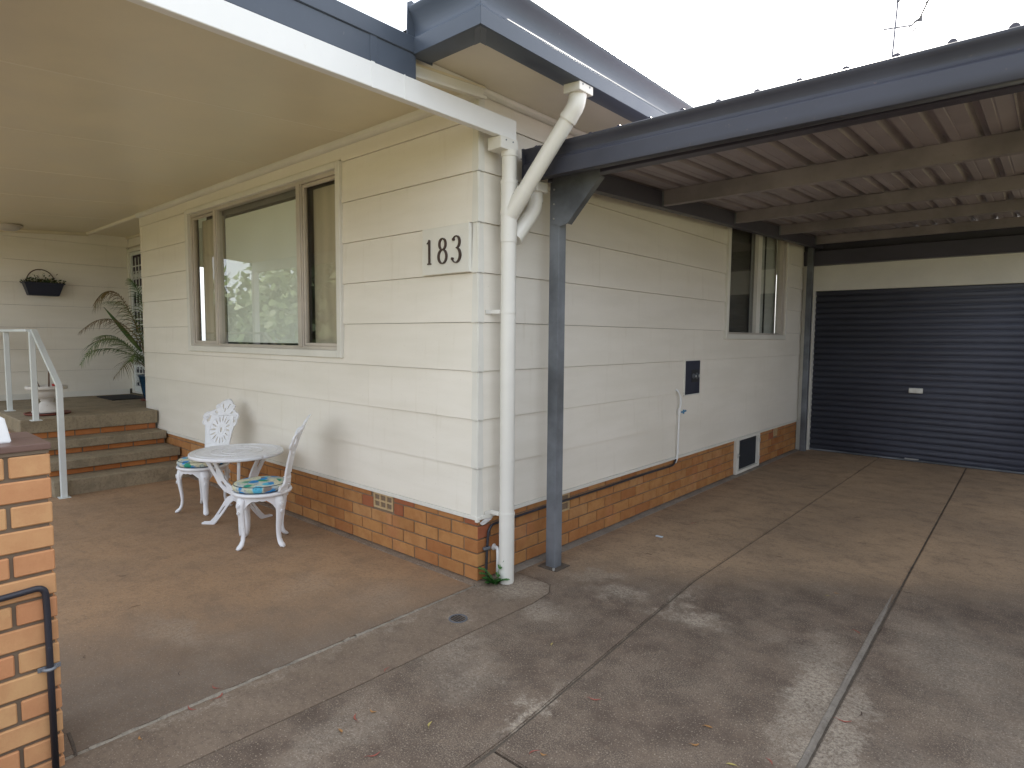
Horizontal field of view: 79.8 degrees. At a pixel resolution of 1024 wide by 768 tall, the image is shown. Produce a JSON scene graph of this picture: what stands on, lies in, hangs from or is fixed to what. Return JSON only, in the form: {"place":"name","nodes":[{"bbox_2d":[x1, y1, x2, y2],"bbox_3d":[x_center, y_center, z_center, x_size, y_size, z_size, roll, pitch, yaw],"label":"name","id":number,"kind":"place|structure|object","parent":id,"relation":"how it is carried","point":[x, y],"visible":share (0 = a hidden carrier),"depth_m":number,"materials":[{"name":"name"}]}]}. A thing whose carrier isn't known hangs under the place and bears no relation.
{"place":"outdoors","nodes":[
{"label":"outdoors","id":0,"kind":"place"},
{"bbox_2d":[48,477,471,757],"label":"patio","id":1,"kind":"structure","parent":0,"point":[216,609],"depth_m":3.55,"materials":[{"name":"brown concrete"}]},
{"bbox_2d":[0,431,64,767],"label":"brick pillar","id":2,"kind":"structure","parent":1,"relation":"on","point":[27,555],"depth_m":2.05,"materials":[{"name":"brown brick"}]},
{"bbox_2d":[0,417,10,443],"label":"verandah post","id":3,"kind":"object","parent":2,"relation":"on","point":[4,436],"visible":1,"depth_m":2.04,"materials":[{"name":"white paint"}]},
{"bbox_2d":[0,586,60,767],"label":"conduit","id":4,"kind":"object","parent":2,"relation":"attached to","point":[50,667],"visible":1,"depth_m":2.08,"materials":[{"name":"paint"}]},
{"bbox_2d":[0,393,189,497],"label":"porch steps","id":5,"kind":"structure","parent":1,"relation":"on","point":[111,444],"depth_m":6.48,"materials":[{"name":"grey concrete"}]},
{"bbox_2d":[0,329,70,498],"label":"handrail","id":6,"kind":"object","parent":5,"relation":"on","point":[34,338],"visible":1,"depth_m":6.04,"materials":[{"name":"white metal"}]},
{"bbox_2d":[23,410,70,415],"bbox_3d":[-5.054,0.317,6.662,0.420,0.024,0.420,4,6,41],"label":"urn tray","id":7,"kind":"object","parent":5,"relation":"on","point":[45,414],"visible":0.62,"depth_m":6.55,"materials":[{"name":"ceramic"}]},
{"bbox_2d":[24,371,67,413],"bbox_3d":[-5.051,0.030,6.641,0.376,0.550,0.376,4,6,41],"label":"urn","id":8,"kind":"object","parent":7,"relation":"on","point":[47,396],"visible":0.64,"depth_m":6.57,"materials":[{"name":"white ceramic"}]},
{"bbox_2d":[96,394,143,400],"bbox_3d":[-5.403,0.183,8.488,0.700,0.012,0.440,4,6,41],"label":"doormat","id":9,"kind":"object","parent":5,"relation":"on","point":[121,397],"visible":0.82,"depth_m":8.40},
{"bbox_2d":[137,374,145,400],"bbox_3d":[-4.804,0.044,8.172,0.330,0.345,0.330,4,6,41],"label":"plant pot","id":10,"kind":"object","parent":5,"relation":"on","point":[142,380],"visible":0.3,"depth_m":8.05,"materials":[{"name":"ceramic"}]},
{"bbox_2d":[78,278,144,380],"bbox_3d":[-4.901,-0.668,7.703,0.824,1.291,1.387,-2,5,-27],"label":"potted palm","id":11,"kind":"object","parent":10,"relation":"in","point":[125,332],"visible":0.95,"depth_m":7.58,"materials":[{"name":"green plant"}]},
{"bbox_2d":[175,399,238,515],"bbox_3d":[-2.655,0.620,5.358,0.414,0.935,0.553,2,4,14],"label":"garden chair","id":12,"kind":"object","parent":1,"relation":"on","point":[204,475],"visible":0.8,"depth_m":5.46,"materials":[{"name":"white metal"}]},
{"bbox_2d":[177,456,222,467],"bbox_3d":[-2.679,0.662,5.279,0.378,0.059,0.378,1,4,5],"label":"seat cushion","id":13,"kind":"object","parent":12,"relation":"on","point":[185,462],"visible":0.45,"depth_m":5.12,"materials":[{"name":"fabric"}]},
{"bbox_2d":[188,443,282,535],"bbox_3d":[-2.186,0.828,4.880,0.692,0.602,0.692,3,5,33],"label":"garden table","id":14,"kind":"object","parent":1,"relation":"on","point":[239,453],"visible":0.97,"depth_m":4.87,"materials":[{"name":"white metal"}]},
{"bbox_2d":[231,414,310,550],"bbox_3d":[-1.754,0.693,4.476,0.553,0.935,0.414,-1,4,-16],"label":"garden chair","id":15,"kind":"object","parent":1,"relation":"on","point":[277,499],"visible":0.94,"depth_m":4.36,"materials":[{"name":"white metal"}]},
{"bbox_2d":[232,476,283,493],"bbox_3d":[-1.832,0.730,4.455,0.378,0.059,0.378,2,5,18],"label":"seat cushion","id":16,"kind":"object","parent":15,"relation":"on","point":[259,485],"visible":0.84,"depth_m":4.34,"materials":[{"name":"fabric"}]},
{"bbox_2d":[60,573,549,767],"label":"path","id":17,"kind":"structure","parent":0,"point":[181,737],"depth_m":2.66,"materials":[{"name":"concrete"}]},
{"bbox_2d":[448,614,467,622],"bbox_3d":[-0.290,1.271,3.295,0.104,0.024,0.104,4,6,41],"label":"floor drain","id":18,"kind":"object","parent":17,"relation":"on","point":[450,619],"visible":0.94,"depth_m":3.29,"materials":[{"name":"grey metal"}]},
{"bbox_2d":[479,561,509,584],"bbox_3d":[-0.090,1.118,3.724,0.224,0.232,0.131,-1,4,-13],"label":"weed","id":19,"kind":"object","parent":17,"relation":"on","point":[493,581],"visible":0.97,"depth_m":3.74,"materials":[{"name":"green plant"}]},
{"bbox_2d":[181,450,1023,767],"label":"driveway","id":20,"kind":"structure","parent":0,"point":[735,612],"depth_m":2.96,"materials":[{"name":"concrete"}]},
{"bbox_2d":[521,22,1023,571],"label":"carport","id":21,"kind":"object","parent":20,"relation":"on","point":[927,142],"visible":0.96,"depth_m":3.78,"materials":[{"name":"metal"}]},
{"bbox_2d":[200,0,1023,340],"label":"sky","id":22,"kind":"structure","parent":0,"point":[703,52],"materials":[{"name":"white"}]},
{"bbox_2d":[795,227,1023,474],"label":"garage","id":23,"kind":"structure","parent":0,"point":[917,350],"depth_m":7.58,"materials":[{"name":"beige paint"}]},
{"bbox_2d":[809,283,1023,473],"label":"roller door","id":24,"kind":"structure","parent":23,"relation":"in","point":[934,375],"depth_m":7.59,"materials":[{"name":"metal"}]},
{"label":"ground","id":25,"kind":"structure","parent":0,"visible":0},
{"bbox_2d":[0,0,829,586],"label":"house","id":26,"kind":"structure","parent":25,"relation":"on","point":[292,178],"depth_m":4.45,"materials":[{"name":"beige paint"}]},
{"bbox_2d":[0,223,23,230],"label":"porch light","id":27,"kind":"object","parent":26,"relation":"attached to","point":[9,227],"visible":1,"depth_m":7.50,"materials":[{"name":"glass"}]},
{"bbox_2d":[20,269,65,296],"bbox_3d":[-6.244,-1.355,8.150,0.192,0.355,0.450,4,6,41],"label":"wall planter","id":28,"kind":"object","parent":26,"relation":"attached to","point":[42,289],"visible":0.98,"depth_m":8.11,"materials":[{"name":"black plastic"}]},
{"bbox_2d":[19,269,65,283],"bbox_3d":[-6.244,-1.414,8.150,0.204,0.228,0.511,4,6,41],"label":"trough plant","id":29,"kind":"object","parent":28,"relation":"in","point":[44,280],"visible":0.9,"depth_m":8.13,"materials":[{"name":"green plant"}]},
{"bbox_2d":[126,244,144,393],"bbox_3d":[-5.263,-0.906,8.724,0.960,2.118,0.070,4,6,41],"label":"door","id":30,"kind":"structure","parent":26,"relation":"in","point":[133,254],"depth_m":8.91,"materials":[{"name":"black metal"}]},
{"bbox_2d":[184,160,343,357],"bbox_3d":[-2.236,-0.986,5.537,2.820,1.520,0.278,4,6,41],"label":"window","id":31,"kind":"structure","parent":26,"relation":"in","point":[273,251],"depth_m":5.35,"materials":[{"name":"beige paint"}]},
{"bbox_2d":[422,222,471,275],"bbox_3d":[-0.408,-0.821,3.758,0.420,0.286,0.036,4,6,41],"label":"house number","id":32,"kind":"object","parent":26,"relation":"attached to","point":[446,249],"visible":1,"depth_m":3.73,"materials":[{"name":"beige paint"}]},
{"bbox_2d":[491,543,498,575],"bbox_3d":[-0.102,1.099,3.832,0.039,0.190,0.080,-2,5,-29],"label":"overflow pipe","id":33,"kind":"object","parent":26,"relation":"attached to","point":[494,547],"visible":0.85,"depth_m":3.80,"materials":[{"name":"white paint"}]},
{"bbox_2d":[485,81,592,584],"bbox_3d":[0.169,-0.220,3.632,0.574,2.915,0.385,4,6,41],"label":"downpipe","id":34,"kind":"object","parent":26,"relation":"attached to","point":[531,189],"visible":0.99,"depth_m":3.63,"materials":[{"name":"beige plastic"}]},
{"bbox_2d":[483,459,676,583],"bbox_3d":[0.682,0.963,4.713,0.051,0.409,2.562,4,6,41],"label":"pipe","id":35,"kind":"object","parent":26,"relation":"attached to","point":[486,547],"visible":0.96,"depth_m":4.19,"materials":[{"name":"paint"}]},
{"bbox_2d":[676,389,685,461],"bbox_3d":[1.563,0.388,5.677,0.157,0.690,0.030,-3,5,-36],"label":"wall tap pipe","id":36,"kind":"object","parent":26,"relation":"attached to","point":[679,413],"depth_m":5.66,"materials":[{"name":"white paint"}]},
{"bbox_2d":[683,359,700,395],"bbox_3d":[1.734,-0.063,5.854,0.061,0.343,0.345,4,6,41],"label":"meter box","id":37,"kind":"object","parent":26,"relation":"attached to","point":[692,371],"visible":1,"depth_m":5.84,"materials":[{"name":"blue metal"}]},
{"bbox_2d":[724,227,789,339],"bbox_3d":[2.762,-1.207,7.129,0.282,1.400,1.910,4,6,41],"label":"window","id":38,"kind":"structure","parent":26,"relation":"in","point":[751,258],"depth_m":7.08,"materials":[{"name":"beige paint"}]},
{"bbox_2d":[843,0,928,56],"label":"tv aerial","id":39,"kind":"object","parent":26,"relation":"attached to","point":[920,18],"visible":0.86,"depth_m":12.22,"materials":[{"name":"metal"}]}
]}

